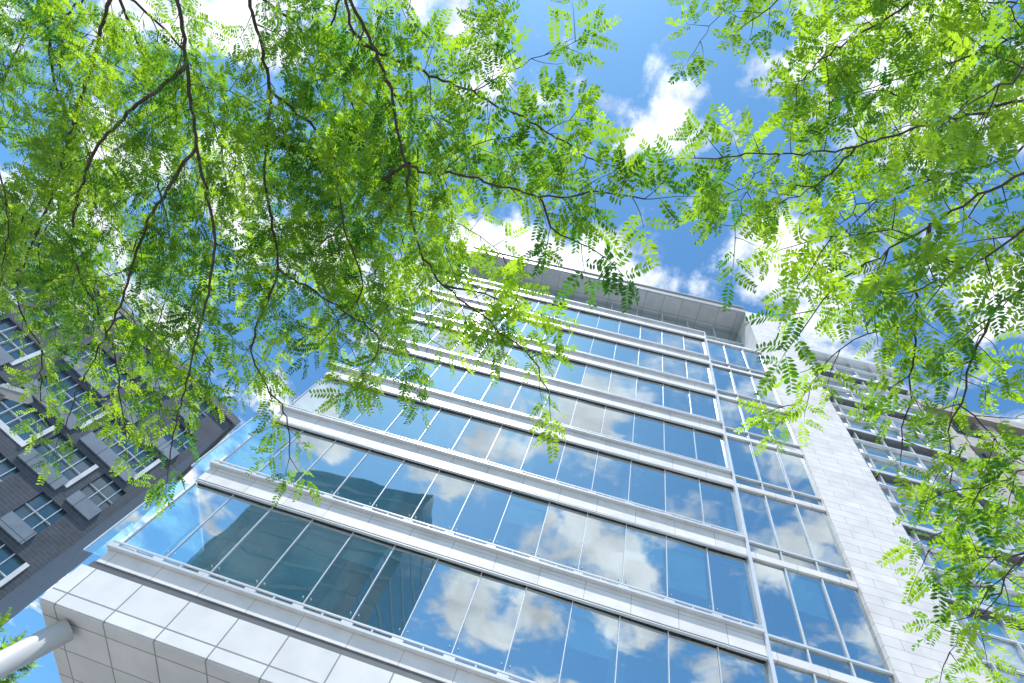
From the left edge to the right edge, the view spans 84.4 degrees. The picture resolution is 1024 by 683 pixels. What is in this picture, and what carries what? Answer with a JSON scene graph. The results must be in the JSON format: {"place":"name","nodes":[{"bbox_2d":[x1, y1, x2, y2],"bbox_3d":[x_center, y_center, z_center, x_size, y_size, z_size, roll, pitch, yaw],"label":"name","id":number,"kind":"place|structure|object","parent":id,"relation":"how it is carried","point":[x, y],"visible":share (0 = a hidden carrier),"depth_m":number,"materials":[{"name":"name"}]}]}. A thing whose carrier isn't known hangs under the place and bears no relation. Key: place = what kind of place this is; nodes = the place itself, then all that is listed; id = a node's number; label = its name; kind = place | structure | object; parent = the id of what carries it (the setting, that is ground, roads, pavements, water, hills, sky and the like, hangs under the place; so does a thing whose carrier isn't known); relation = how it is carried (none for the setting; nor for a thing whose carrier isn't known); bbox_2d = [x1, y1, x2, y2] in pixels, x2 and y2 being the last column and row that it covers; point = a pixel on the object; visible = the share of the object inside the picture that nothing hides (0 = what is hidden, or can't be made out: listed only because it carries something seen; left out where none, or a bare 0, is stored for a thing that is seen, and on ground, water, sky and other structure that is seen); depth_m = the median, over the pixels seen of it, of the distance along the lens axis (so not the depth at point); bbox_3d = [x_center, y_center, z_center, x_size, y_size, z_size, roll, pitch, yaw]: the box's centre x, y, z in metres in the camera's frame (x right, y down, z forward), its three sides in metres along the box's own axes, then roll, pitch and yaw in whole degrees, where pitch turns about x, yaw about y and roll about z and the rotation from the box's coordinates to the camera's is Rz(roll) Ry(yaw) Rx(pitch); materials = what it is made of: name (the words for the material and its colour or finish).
{"place":"outdoors","nodes":[
{"label":"outdoors","id":0,"kind":"place"},
{"bbox_2d":[0,0,1023,682],"label":"sky","id":1,"kind":"structure","parent":0,"point":[638,95],"materials":[{"name":"blue"}]},
{"bbox_2d":[738,480,760,487],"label":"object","id":2,"kind":"structure","parent":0,"point":[749,483],"depth_m":28.29,"materials":[{"name":"blue glass"}]},
{"bbox_2d":[718,392,876,682],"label":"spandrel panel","id":3,"kind":"object","parent":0,"point":[776,647],"depth_m":24.69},
{"bbox_2d":[97,274,872,682],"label":"stone spandrels","id":4,"kind":"object","parent":3,"relation":"on","point":[725,634],"visible":0.38,"depth_m":19.12,"materials":[{"name":"white stone"}]},
{"bbox_2d":[88,280,764,682],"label":"shadow gaps","id":5,"kind":"object","parent":4,"relation":"attached to","point":[268,624],"visible":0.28,"depth_m":15.68,"materials":[{"name":"metal"}]},
{"bbox_2d":[85,271,889,682],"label":"window glass","id":6,"kind":"object","parent":4,"relation":"on","point":[537,647],"visible":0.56,"depth_m":19.64,"materials":[{"name":"blue glass"}]},
{"bbox_2d":[83,270,892,682],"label":"mullions","id":7,"kind":"object","parent":6,"relation":"attached to","point":[499,676],"visible":0.68,"depth_m":20.62,"materials":[{"name":"metal"}]},
{"bbox_2d":[711,361,765,375],"bbox_3d":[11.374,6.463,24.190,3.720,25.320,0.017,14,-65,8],"label":"strip glass","id":8,"kind":"object","parent":7,"relation":"attached to","point":[738,368],"visible":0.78,"depth_m":35.40,"materials":[{"name":"blue glass"}]},
{"label":"ground","id":9,"kind":"structure","parent":0,"visible":0},
{"bbox_2d":[0,201,231,626],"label":"brick walls","id":10,"kind":"structure","parent":9,"relation":"on","point":[52,554],"depth_m":27.61,"materials":[{"name":"grey brick"}]},
{"bbox_2d":[0,274,190,586],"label":"white window panels","id":11,"kind":"object","parent":10,"relation":"attached to","point":[16,438],"visible":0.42,"depth_m":26.96,"materials":[{"name":"white metal"}]},
{"bbox_2d":[0,234,199,544],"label":"grey spandrels","id":12,"kind":"object","parent":10,"relation":"attached to","point":[16,528],"visible":0.63,"depth_m":27.53,"materials":[{"name":"grey metal"}]},
{"bbox_2d":[0,208,211,580],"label":"windows","id":13,"kind":"structure","parent":10,"relation":"attached to","point":[10,565],"depth_m":27.58,"materials":[{"name":"blue glass"}]},
{"bbox_2d":[0,214,211,577],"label":"window frames","id":14,"kind":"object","parent":10,"relation":"attached to","point":[48,445],"depth_m":28.15,"materials":[{"name":"metal"}]},
{"bbox_2d":[0,185,240,480],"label":"parapet","id":15,"kind":"structure","parent":10,"relation":"on","point":[233,420],"depth_m":34.25,"materials":[{"name":"metal"}]},
{"bbox_2d":[738,311,992,682],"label":"stone pier","id":16,"kind":"structure","parent":9,"relation":"on","point":[860,512],"depth_m":22.21,"materials":[{"name":"white stone"}]},
{"bbox_2d":[798,345,1023,682],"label":"louvred glass wing","id":17,"kind":"structure","parent":9,"relation":"on","point":[878,456],"depth_m":28.75,"materials":[{"name":"blue glass"}]},
{"bbox_2d":[920,411,1023,577],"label":"walls","id":18,"kind":"structure","parent":9,"relation":"on","point":[962,439],"depth_m":34.14,"materials":[{"name":"beige stone"}]},
{"bbox_2d":[904,399,1023,438],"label":"cornice","id":19,"kind":"structure","parent":18,"relation":"on","point":[993,422],"depth_m":37.24,"materials":[{"name":"beige stone"}]},
{"bbox_2d":[948,423,1023,495],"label":"windows","id":20,"kind":"structure","parent":18,"relation":"attached to","point":[953,426],"depth_m":36.40,"materials":[{"name":"blue glass"}]},
{"bbox_2d":[954,423,1023,497],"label":"window frames","id":21,"kind":"structure","parent":18,"relation":"attached to","point":[985,455],"depth_m":36.11,"materials":[{"name":"metal"}]},
{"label":"pavement","id":22,"kind":"structure","parent":0,"visible":0},
{"bbox_2d":[0,383,32,403],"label":"street lamp","id":23,"kind":"object","parent":22,"relation":"on","point":[13,394],"visible":0.89,"depth_m":8.51,"materials":[{"name":"metal"}]},
{"bbox_2d":[0,607,40,682],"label":"street tree","id":24,"kind":"object","parent":22,"relation":"on","point":[4,645],"visible":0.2,"depth_m":16.54,"materials":[{"name":"green plant"}]},
{"bbox_2d":[0,618,73,678],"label":"support columns","id":25,"kind":"structure","parent":22,"relation":"on","point":[16,656],"depth_m":13.76,"materials":[{"name":"metal"}]},
{"bbox_2d":[0,0,729,518],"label":"honey locust tree","id":26,"kind":"object","parent":22,"relation":"on","point":[390,154],"visible":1,"depth_m":4.12,"materials":[{"name":"green plant"}]},
{"bbox_2d":[613,0,1023,682],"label":"honey locust tree","id":27,"kind":"object","parent":22,"relation":"on","point":[1005,68],"visible":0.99,"depth_m":2.73,"materials":[{"name":"green plant"}]},
{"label":"ground floor walls","id":28,"kind":"object","parent":22,"relation":"on","visible":0},
{"bbox_2d":[39,599,269,682],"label":"soffit panels","id":29,"kind":"object","parent":28,"relation":"on","point":[95,651],"visible":1,"depth_m":14.43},
{"bbox_2d":[40,564,420,682],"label":"fascia panels","id":30,"kind":"object","parent":29,"relation":"on","point":[251,649],"visible":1,"depth_m":14.33,"materials":[{"name":"metal"}]},
{"bbox_3d":[2.919,5.500,32.277,22.730,36.000,4.400,14,-65,8],"label":"interior","id":31,"kind":"object","parent":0,"visible":0},
{"bbox_2d":[469,253,744,331],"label":"roof soffit","id":32,"kind":"structure","parent":31,"relation":"on","point":[689,311],"depth_m":46.51,"materials":[{"name":"metal"}]},
{"bbox_2d":[472,246,744,312],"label":"roof edge","id":33,"kind":"object","parent":32,"relation":"on","point":[710,302],"visible":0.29,"depth_m":46.89,"materials":[{"name":"grey metal"}]}
]}

